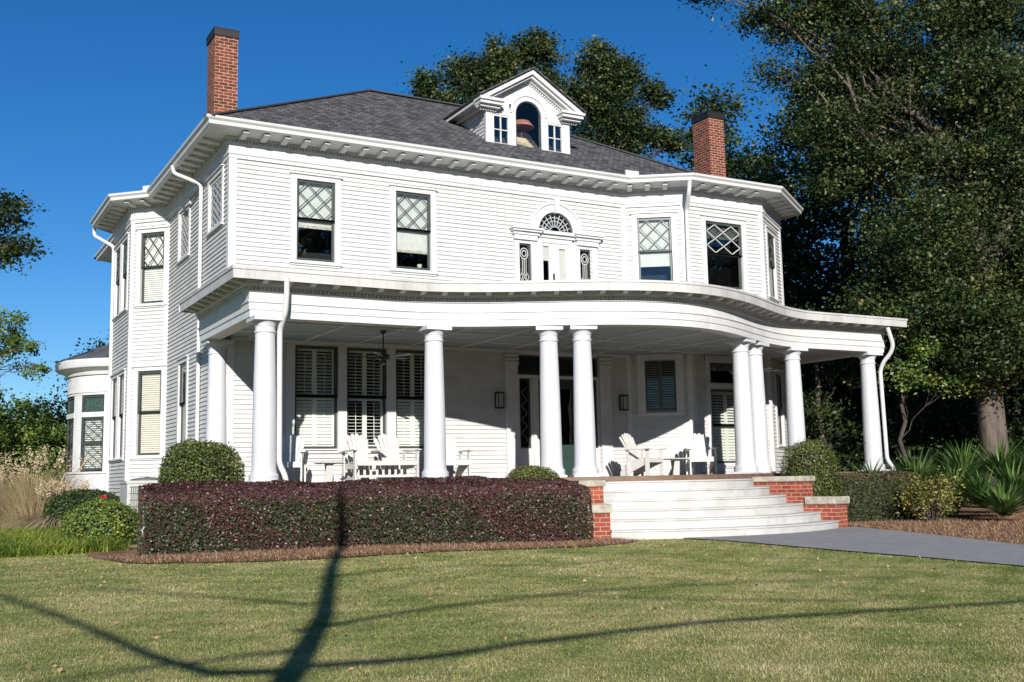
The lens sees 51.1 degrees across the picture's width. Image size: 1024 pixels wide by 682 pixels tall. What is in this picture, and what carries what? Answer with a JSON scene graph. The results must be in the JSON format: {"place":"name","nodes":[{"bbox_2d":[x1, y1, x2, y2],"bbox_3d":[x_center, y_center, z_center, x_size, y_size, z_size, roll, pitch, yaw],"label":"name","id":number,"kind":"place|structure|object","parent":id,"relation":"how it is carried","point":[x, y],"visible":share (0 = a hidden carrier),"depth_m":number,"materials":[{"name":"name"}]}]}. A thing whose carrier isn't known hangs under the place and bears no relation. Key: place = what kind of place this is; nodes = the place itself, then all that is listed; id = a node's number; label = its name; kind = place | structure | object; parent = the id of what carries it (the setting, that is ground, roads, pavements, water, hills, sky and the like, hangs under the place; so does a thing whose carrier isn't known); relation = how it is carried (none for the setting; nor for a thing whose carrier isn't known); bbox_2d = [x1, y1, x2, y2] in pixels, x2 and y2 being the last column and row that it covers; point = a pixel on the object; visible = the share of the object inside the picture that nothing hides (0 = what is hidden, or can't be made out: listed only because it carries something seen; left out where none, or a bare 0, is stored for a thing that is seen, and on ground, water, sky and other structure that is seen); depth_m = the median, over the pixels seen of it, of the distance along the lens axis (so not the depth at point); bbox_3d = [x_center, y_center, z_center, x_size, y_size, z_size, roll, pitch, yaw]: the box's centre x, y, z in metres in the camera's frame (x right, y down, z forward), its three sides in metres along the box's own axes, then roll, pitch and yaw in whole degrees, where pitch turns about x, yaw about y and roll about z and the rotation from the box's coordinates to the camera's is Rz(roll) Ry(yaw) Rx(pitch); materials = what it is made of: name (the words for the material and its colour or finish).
{"place":"outdoors","nodes":[
{"label":"outdoors","id":0,"kind":"place"},
{"bbox_2d":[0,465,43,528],"bbox_3d":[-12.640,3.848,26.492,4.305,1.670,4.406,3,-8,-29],"label":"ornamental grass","id":1,"kind":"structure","parent":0,"point":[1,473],"depth_m":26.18,"materials":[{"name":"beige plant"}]},
{"bbox_2d":[0,444,108,529],"bbox_3d":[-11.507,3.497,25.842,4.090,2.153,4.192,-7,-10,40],"label":"ornamental grass","id":2,"kind":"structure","parent":0,"point":[25,500],"depth_m":25.20,"materials":[{"name":"beige plant"}]},
{"bbox_2d":[0,523,134,557],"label":"border grass","id":3,"kind":"structure","parent":0,"point":[24,542],"depth_m":16.84,"materials":[{"name":"green plant"}]},
{"bbox_2d":[157,438,245,486],"bbox_3d":[-5.012,2.308,17.263,1.358,1.497,1.352,3,-8,-29],"label":"round shrub","id":4,"kind":"object","parent":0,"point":[198,460],"visible":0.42,"depth_m":16.91,"materials":[{"name":"green plant"}]},
{"bbox_2d":[0,534,1023,681],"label":"lawn","id":5,"kind":"structure","parent":0,"point":[497,652],"depth_m":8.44,"materials":[{"name":"green plant"}]},
{"bbox_2d":[0,384,47,488],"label":"thicket shrub","id":6,"kind":"object","parent":5,"relation":"on","point":[3,439],"visible":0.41,"depth_m":34.17,"materials":[{"name":"green plant"}]},
{"bbox_2d":[0,188,52,275],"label":"oak tree","id":7,"kind":"object","parent":5,"relation":"on","point":[15,248],"visible":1,"depth_m":26.99,"materials":[{"name":"green plant"}]},
{"bbox_2d":[0,306,59,385],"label":"young tree","id":8,"kind":"object","parent":5,"relation":"on","point":[17,338],"visible":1,"depth_m":39.87,"materials":[{"name":"green plant"}]},
{"bbox_2d":[0,388,64,489],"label":"thicket shrub","id":9,"kind":"object","parent":5,"relation":"on","point":[26,407],"visible":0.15,"depth_m":35.15,"materials":[{"name":"green plant"}]},
{"bbox_2d":[0,384,88,491],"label":"thicket shrub","id":10,"kind":"object","parent":5,"relation":"on","point":[57,430],"visible":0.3,"depth_m":34.39,"materials":[{"name":"green plant"}]},
{"bbox_2d":[42,488,119,527],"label":"leafy shrub","id":11,"kind":"object","parent":5,"relation":"on","point":[57,505],"visible":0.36,"depth_m":23.81,"materials":[{"name":"green plant"}]},
{"bbox_2d":[52,329,109,399],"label":"dark tree","id":12,"kind":"object","parent":5,"relation":"on","point":[98,346],"visible":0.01,"depth_m":43.75,"materials":[{"name":"green plant"}]},
{"bbox_2d":[55,344,108,490],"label":"round sunroom","id":13,"kind":"structure","parent":5,"relation":"on","point":[85,374],"depth_m":31.05,"materials":[{"name":"paint"}]},
{"bbox_2d":[66,397,74,470],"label":"window","id":14,"kind":"structure","parent":13,"relation":"in","point":[70,414],"depth_m":31.72,"materials":[{"name":"paint"}]},
{"bbox_2d":[67,421,80,471],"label":"window","id":15,"kind":"structure","parent":13,"relation":"in","point":[71,421],"depth_m":32.27,"materials":[{"name":"paint"}]},
{"bbox_2d":[85,420,89,471],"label":"window","id":16,"kind":"structure","parent":13,"relation":"in","point":[87,420],"depth_m":33.30,"materials":[{"name":"paint"}]},
{"bbox_2d":[81,395,104,470],"bbox_3d":[-12.100,2.656,30.974,0.796,2.160,0.149,-3,-8,17],"label":"window","id":17,"kind":"structure","parent":13,"relation":"in","point":[92,406],"depth_m":30.99,"materials":[{"name":"paint"}]},
{"bbox_2d":[59,497,142,544],"bbox_3d":[-7.280,3.294,19.020,1.404,1.037,1.952,3,-8,-29],"label":"leafy shrub","id":18,"kind":"object","parent":5,"relation":"on","point":[96,517],"visible":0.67,"depth_m":18.52,"materials":[{"name":"green plant"}]},
{"bbox_2d":[119,477,158,533],"bbox_3d":[-8.092,3.634,23.729,1.120,1.246,0.960,3,-8,-29],"label":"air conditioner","id":19,"kind":"object","parent":5,"relation":"on","point":[128,492],"visible":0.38,"depth_m":23.26,"materials":[{"name":"metal"}]},
{"bbox_2d":[84,541,629,562],"bbox_3d":[-2.147,3.302,17.153,8.550,0.098,4.850,3,-8,-29],"label":"straw bed","id":20,"kind":"object","parent":5,"relation":"on","point":[122,553],"visible":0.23,"depth_m":15.68,"materials":[{"name":"brown plant"}]},
{"bbox_2d":[136,475,593,556],"bbox_3d":[-2.232,2.780,17.382,7.453,1.155,1.675,3,-8,-26],"label":"long hedge","id":21,"kind":"object","parent":20,"relation":"on","point":[208,516],"visible":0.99,"depth_m":16.63,"materials":[{"name":"purple plant"}]},
{"bbox_2d":[108,536,639,562],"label":"straw needles","id":22,"kind":"object","parent":20,"relation":"on","point":[291,553],"visible":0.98,"depth_m":15.29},
{"bbox_2d":[505,465,559,479],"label":"round shrub","id":23,"kind":"object","parent":20,"relation":"on","point":[529,471],"visible":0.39,"depth_m":19.41,"materials":[{"name":"green plant"}]},
{"bbox_2d":[397,25,578,103],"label":"oak tree","id":24,"kind":"object","parent":5,"relation":"on","point":[472,78],"visible":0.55,"depth_m":49.41,"materials":[{"name":"green plant"}]},
{"bbox_2d":[90,26,907,539],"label":"house","id":25,"kind":"structure","parent":5,"relation":"on","point":[514,240],"depth_m":24.57,"materials":[{"name":"paint"}]},
{"bbox_2d":[108,373,117,462],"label":"window","id":26,"kind":"structure","parent":25,"relation":"in","point":[114,378],"depth_m":29.43,"materials":[{"name":"paint"}]},
{"bbox_2d":[112,241,121,321],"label":"window","id":27,"kind":"structure","parent":25,"relation":"in","point":[117,266],"depth_m":29.91,"materials":[{"name":"paint"}]},
{"bbox_2d":[114,368,125,461],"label":"window","id":28,"kind":"structure","parent":25,"relation":"in","point":[121,397],"depth_m":28.46,"materials":[{"name":"paint"}]},
{"bbox_2d":[118,232,129,315],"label":"window","id":29,"kind":"structure","parent":25,"relation":"in","point":[125,241],"depth_m":28.93,"materials":[{"name":"paint"}]},
{"bbox_2d":[130,365,166,460],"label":"window","id":30,"kind":"structure","parent":25,"relation":"in","point":[149,382],"depth_m":27.37,"materials":[{"name":"paint"}]},
{"bbox_2d":[134,226,169,308],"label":"window","id":31,"kind":"structure","parent":25,"relation":"in","point":[152,242],"depth_m":27.85,"materials":[{"name":"paint"}]},
{"bbox_2d":[176,355,188,447],"bbox_3d":[-7.812,1.506,25.516,0.205,2.228,1.120,3,-8,-29],"label":"window","id":32,"kind":"structure","parent":25,"relation":"in","point":[182,363],"depth_m":25.73,"materials":[{"name":"paint"}]},
{"bbox_2d":[176,197,191,264],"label":"window","id":33,"kind":"structure","parent":25,"relation":"in","point":[183,240],"depth_m":26.27,"materials":[{"name":"paint"}]},
{"bbox_2d":[205,164,224,236],"bbox_3d":[-6.509,-3.064,23.529,0.135,1.310,1.420,3,-8,-29],"label":"window","id":34,"kind":"structure","parent":25,"relation":"in","point":[215,182],"depth_m":23.60,"materials":[{"name":"paint"}]},
{"bbox_2d":[276,434,308,481],"bbox_3d":[-4.480,2.340,21.450,0.780,0.997,0.864,-1,-7,-4],"label":"adirondack chair","id":35,"kind":"object","parent":25,"relation":"on","point":[288,454],"visible":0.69,"depth_m":21.70,"materials":[{"name":"white paint"}]},
{"bbox_2d":[289,171,342,268],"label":"window","id":36,"kind":"structure","parent":25,"relation":"in","point":[315,234],"depth_m":23.54,"materials":[{"name":"paint"}]},
{"bbox_2d":[312,462,345,481],"bbox_3d":[-3.585,2.598,20.981,0.490,0.450,0.460,5,-10,-40],"label":"side table","id":37,"kind":"object","parent":25,"relation":"on","point":[329,476],"visible":0.92,"depth_m":20.85,"materials":[{"name":"white paint"}]},
{"bbox_2d":[318,346,385,450],"bbox_3d":[-3.404,1.311,23.850,1.550,2.626,0.970,3,-8,-29],"label":"window","id":38,"kind":"structure","parent":25,"relation":"in","point":[352,398],"depth_m":23.61,"materials":[{"name":"paint"}]},
{"bbox_2d":[286,342,424,457],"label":"window","id":39,"kind":"structure","parent":25,"relation":"in","point":[303,411],"depth_m":23.01,"materials":[{"name":"paint"}]},
{"bbox_2d":[339,433,423,480],"bbox_3d":[-2.722,2.378,22.023,1.580,0.997,0.884,4,-9,-33],"label":"twin glider","id":40,"kind":"object","parent":25,"relation":"on","point":[388,450],"visible":0.92,"depth_m":22.08,"materials":[{"name":"white paint"}]},
{"bbox_2d":[351,331,411,364],"bbox_3d":[-2.572,0.146,21.683,1.267,0.690,1.205,-8,-10,43],"label":"ceiling fan","id":41,"kind":"object","parent":25,"relation":"hanging from","point":[382,357],"visible":1,"depth_m":21.55,"materials":[{"name":"black metal"}]},
{"bbox_2d":[367,349,424,450],"bbox_3d":[-2.401,1.363,24.410,1.550,2.626,0.970,3,-8,-29],"label":"window","id":42,"kind":"structure","parent":25,"relation":"in","point":[404,377],"depth_m":24.14,"materials":[{"name":"paint"}]},
{"bbox_2d":[389,184,437,275],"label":"window","id":43,"kind":"structure","parent":25,"relation":"in","point":[413,238],"depth_m":24.63,"materials":[{"name":"paint"}]},
{"bbox_2d":[446,434,474,475],"bbox_3d":[-1.312,2.452,22.820,0.780,0.997,0.864,2,-8,-23],"label":"adirondack chair","id":44,"kind":"object","parent":25,"relation":"on","point":[452,449],"visible":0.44,"depth_m":23.02,"materials":[{"name":"white paint"}]},
{"bbox_2d":[494,392,504,408],"bbox_3d":[-0.301,1.379,24.928,0.170,0.385,0.220,3,-8,-29],"label":"wall lantern","id":45,"kind":"object","parent":25,"relation":"attached to","point":[499,400],"depth_m":24.87,"materials":[{"name":"black metal"}]},
{"bbox_2d":[538,379,573,476],"bbox_3d":[1.115,2.106,25.856,1.160,2.364,0.060,3,-8,-29],"label":"door","id":46,"kind":"structure","parent":25,"relation":"in","point":[567,450],"depth_m":25.90,"materials":[{"name":"green paint"}]},
{"bbox_2d":[619,395,628,410],"bbox_3d":[2.771,1.538,26.640,0.170,0.385,0.220,3,-8,-29],"label":"wall lantern","id":47,"kind":"object","parent":25,"relation":"attached to","point":[623,399],"depth_m":26.58,"materials":[{"name":"black metal"}]},
{"bbox_2d":[619,433,666,475],"bbox_3d":[2.992,2.594,24.593,0.864,0.997,0.780,-7,-9,38],"label":"adirondack chair","id":48,"kind":"object","parent":25,"relation":"on","point":[637,464],"visible":0.94,"depth_m":24.56,"materials":[{"name":"white paint"}]},
{"bbox_2d":[630,211,678,280],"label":"window","id":49,"kind":"structure","parent":25,"relation":"in","point":[654,234],"depth_m":27.39,"materials":[{"name":"paint"}]},
{"bbox_2d":[636,354,685,415],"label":"window","id":50,"kind":"structure","parent":25,"relation":"in","point":[660,377],"depth_m":26.90,"materials":[{"name":"paint"}]},
{"bbox_2d":[663,458,689,474],"bbox_3d":[3.778,2.934,24.744,0.490,0.450,0.460,4,-9,-35],"label":"side table","id":51,"kind":"object","parent":25,"relation":"on","point":[675,465],"visible":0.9,"depth_m":24.63,"materials":[{"name":"white paint"}]},
{"bbox_2d":[683,433,719,474],"bbox_3d":[4.445,2.647,25.231,0.780,0.997,0.864,-1,-7,1],"label":"adirondack chair","id":52,"kind":"object","parent":25,"relation":"on","point":[699,449],"visible":0.94,"depth_m":25.44,"materials":[{"name":"white paint"}]},
{"bbox_2d":[704,355,732,386],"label":"transom window","id":53,"kind":"structure","parent":25,"relation":"in","point":[717,372],"depth_m":27.26,"materials":[{"name":"glass"}]},
{"bbox_2d":[704,383,735,467],"bbox_3d":[5.428,2.175,27.381,1.520,2.142,0.555,3,-8,-29],"label":"window","id":54,"kind":"structure","parent":25,"relation":"in","point":[719,396],"depth_m":27.24,"materials":[{"name":"paint"}]},
{"bbox_2d":[699,214,749,292],"bbox_3d":[5.502,-2.229,27.840,1.560,1.992,0.205,3,-8,-29],"label":"window","id":55,"kind":"structure","parent":25,"relation":"in","point":[723,239],"depth_m":27.88,"materials":[{"name":"paint"}]},
{"bbox_2d":[729,367,781,372],"bbox_3d":[5.952,0.560,26.230,1.267,0.690,1.205,-3,-8,15],"label":"ceiling fan","id":56,"kind":"object","parent":25,"relation":"hanging from","point":[766,369],"visible":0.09,"depth_m":26.12,"materials":[{"name":"black metal"}]},
{"bbox_2d":[764,225,779,303],"bbox_3d":[7.073,-2.067,29.312,0.205,1.985,1.200,-5,-8,26],"label":"window","id":57,"kind":"structure","parent":25,"relation":"in","point":[770,236],"depth_m":29.47,"materials":[{"name":"paint"}]},
{"bbox_2d":[773,368,785,448],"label":"window","id":58,"kind":"structure","parent":25,"relation":"in","point":[778,375],"depth_m":29.12,"materials":[{"name":"paint"}]},
{"bbox_2d":[3,538,1022,681],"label":"fallen leaves","id":59,"kind":"object","parent":5,"relation":"on","point":[308,619],"visible":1,"depth_m":10.64,"materials":[{"name":"plant"}]},
{"bbox_2d":[562,35,692,163],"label":"oak tree","id":60,"kind":"object","parent":5,"relation":"on","point":[599,101],"visible":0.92,"depth_m":49.41,"materials":[{"name":"green plant"}]},
{"bbox_2d":[687,527,1023,565],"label":"walkway","id":61,"kind":"structure","parent":5,"relation":"on","point":[871,540],"depth_m":16.82,"materials":[{"name":"grey concrete"}]},
{"bbox_2d":[0,0,1023,467],"label":"sky","id":62,"kind":"structure","parent":0,"point":[97,97],"materials":[{"name":"blue"}]},
{"bbox_2d":[848,496,1023,544],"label":"straw bed","id":63,"kind":"object","parent":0,"point":[967,510],"visible":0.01,"depth_m":21.15,"materials":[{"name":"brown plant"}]},
{"bbox_2d":[648,64,816,272],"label":"dark tree","id":64,"kind":"object","parent":63,"relation":"on","point":[713,104],"visible":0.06,"depth_m":51.59,"materials":[{"name":"green plant"}]},
{"bbox_2d":[779,437,841,495],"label":"round shrub","id":65,"kind":"object","parent":63,"relation":"on","point":[813,459],"visible":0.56,"depth_m":22.67,"materials":[{"name":"green plant"}]},
{"bbox_2d":[803,390,855,461],"bbox_3d":[9.562,3.927,38.000,6.246,5.059,6.327,3,-8,-29],"label":"understory shrub","id":66,"kind":"object","parent":63,"relation":"on","point":[827,417],"visible":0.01,"depth_m":37.87,"materials":[{"name":"green plant"}]},
{"bbox_2d":[790,297,885,450],"bbox_3d":[9.896,2.109,33.236,4.277,7.142,2.986,3,-8,-29],"label":"young tree","id":67,"kind":"object","parent":63,"relation":"on","point":[818,409],"visible":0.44,"depth_m":33.07,"materials":[{"name":"green plant"}]},
{"bbox_2d":[678,0,1023,507],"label":"oak tree","id":68,"kind":"object","parent":63,"relation":"on","point":[847,66],"visible":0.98,"depth_m":30.79,"materials":[{"name":"green plant"}]},
{"bbox_2d":[804,391,899,471],"bbox_3d":[9.605,3.705,34.075,6.260,4.439,5.272,3,-8,-29],"label":"understory shrub","id":69,"kind":"object","parent":63,"relation":"on","point":[847,456],"visible":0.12,"depth_m":33.56,"materials":[{"name":"green plant"}]},
{"bbox_2d":[730,23,988,469],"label":"dark tree","id":70,"kind":"object","parent":63,"relation":"on","point":[801,260],"visible":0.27,"depth_m":41.03,"materials":[{"name":"green plant"}]},
{"bbox_2d":[842,457,890,473],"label":"yucca","id":71,"kind":"object","parent":63,"relation":"on","point":[869,470],"visible":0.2,"depth_m":25.21,"materials":[{"name":"green plant"}]},
{"bbox_2d":[834,471,924,522],"bbox_3d":[8.088,3.507,24.118,2.549,1.152,1.144,3,-8,-29],"label":"hedge","id":72,"kind":"object","parent":63,"relation":"on","point":[870,496],"visible":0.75,"depth_m":23.60,"materials":[{"name":"green plant"}]},
{"bbox_2d":[783,269,975,451],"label":"dark tree","id":73,"kind":"object","parent":63,"relation":"on","point":[934,386],"depth_m":47.60,"materials":[{"name":"green plant"}]},
{"bbox_2d":[884,443,945,481],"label":"yucca","id":74,"kind":"object","parent":63,"relation":"on","point":[917,467],"visible":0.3,"depth_m":24.96,"materials":[{"name":"green plant"}]},
{"bbox_2d":[842,387,1018,473],"bbox_3d":[14.759,3.998,37.847,6.264,4.762,6.233,-3,-7,10],"label":"understory shrub","id":75,"kind":"object","parent":63,"relation":"on","point":[915,409],"visible":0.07,"depth_m":37.59,"materials":[{"name":"green plant"}]},
{"bbox_2d":[892,466,969,521],"bbox_3d":[8.997,3.328,23.007,1.519,1.276,1.647,-6,-9,35],"label":"yellow shrub","id":76,"kind":"object","parent":63,"relation":"on","point":[927,512],"visible":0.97,"depth_m":22.81,"materials":[{"name":"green plant"}]},
{"bbox_2d":[869,302,996,464],"bbox_3d":[11.380,2.014,29.847,3.840,6.401,3.106,3,-8,-29],"label":"young tree","id":77,"kind":"object","parent":63,"relation":"on","point":[922,350],"visible":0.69,"depth_m":29.79,"materials":[{"name":"green plant"}]},
{"bbox_2d":[850,383,1023,505],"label":"understory shrub","id":78,"kind":"object","parent":63,"relation":"on","point":[957,428],"visible":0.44,"depth_m":33.55,"materials":[{"name":"green plant"}]},
{"bbox_2d":[920,476,962,518],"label":"round shrub","id":79,"kind":"object","parent":63,"relation":"on","point":[952,512],"visible":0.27,"depth_m":23.96,"materials":[{"name":"green plant"}]},
{"bbox_2d":[923,459,985,496],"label":"yucca","id":80,"kind":"object","parent":63,"relation":"on","point":[948,468],"visible":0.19,"depth_m":24.35,"materials":[{"name":"green plant"}]},
{"bbox_2d":[925,438,997,481],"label":"yucca","id":81,"kind":"object","parent":63,"relation":"on","point":[962,460],"visible":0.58,"depth_m":25.16,"materials":[{"name":"green plant"}]},
{"bbox_2d":[912,54,1023,475],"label":"dark tree","id":82,"kind":"object","parent":63,"relation":"on","point":[1017,402],"visible":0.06,"depth_m":42.88,"materials":[{"name":"green plant"}]},
{"bbox_2d":[942,216,1023,329],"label":"dark tree","id":83,"kind":"object","parent":63,"relation":"on","point":[1008,266],"visible":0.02,"depth_m":31.46,"materials":[{"name":"green plant"}]},
{"bbox_2d":[950,464,1022,507],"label":"yucca","id":84,"kind":"object","parent":63,"relation":"on","point":[978,485],"visible":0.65,"depth_m":23.38,"materials":[{"name":"green plant"}]},
{"bbox_2d":[954,434,1023,476],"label":"yucca","id":85,"kind":"object","parent":63,"relation":"on","point":[1001,450],"visible":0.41,"depth_m":25.18,"materials":[{"name":"green plant"}]},
{"bbox_2d":[961,396,1023,504],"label":"understory shrub","id":86,"kind":"object","parent":63,"relation":"on","point":[1013,435],"visible":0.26,"depth_m":32.39,"materials":[{"name":"green plant"}]},
{"bbox_2d":[971,479,1023,515],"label":"yucca","id":87,"kind":"object","parent":63,"relation":"on","point":[1006,506],"visible":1,"depth_m":22.20,"materials":[{"name":"green plant"}]},
{"bbox_2d":[972,456,1023,498],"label":"yucca","id":88,"kind":"object","parent":63,"relation":"on","point":[1010,478],"visible":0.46,"depth_m":23.41,"materials":[{"name":"green plant"}]},
{"bbox_2d":[1000,446,1023,476],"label":"yucca","id":89,"kind":"object","parent":63,"relation":"on","point":[1018,462],"visible":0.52,"depth_m":24.86,"materials":[{"name":"green plant"}]},
{"bbox_3d":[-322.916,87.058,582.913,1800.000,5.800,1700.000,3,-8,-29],"label":"ground","id":90,"kind":"structure","parent":0,"visible":0},
{"bbox_2d":[822,205,1021,472],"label":"dark tree","id":91,"kind":"object","parent":90,"relation":"on","point":[948,369],"depth_m":50.27,"materials":[{"name":"green plant"}]}
]}

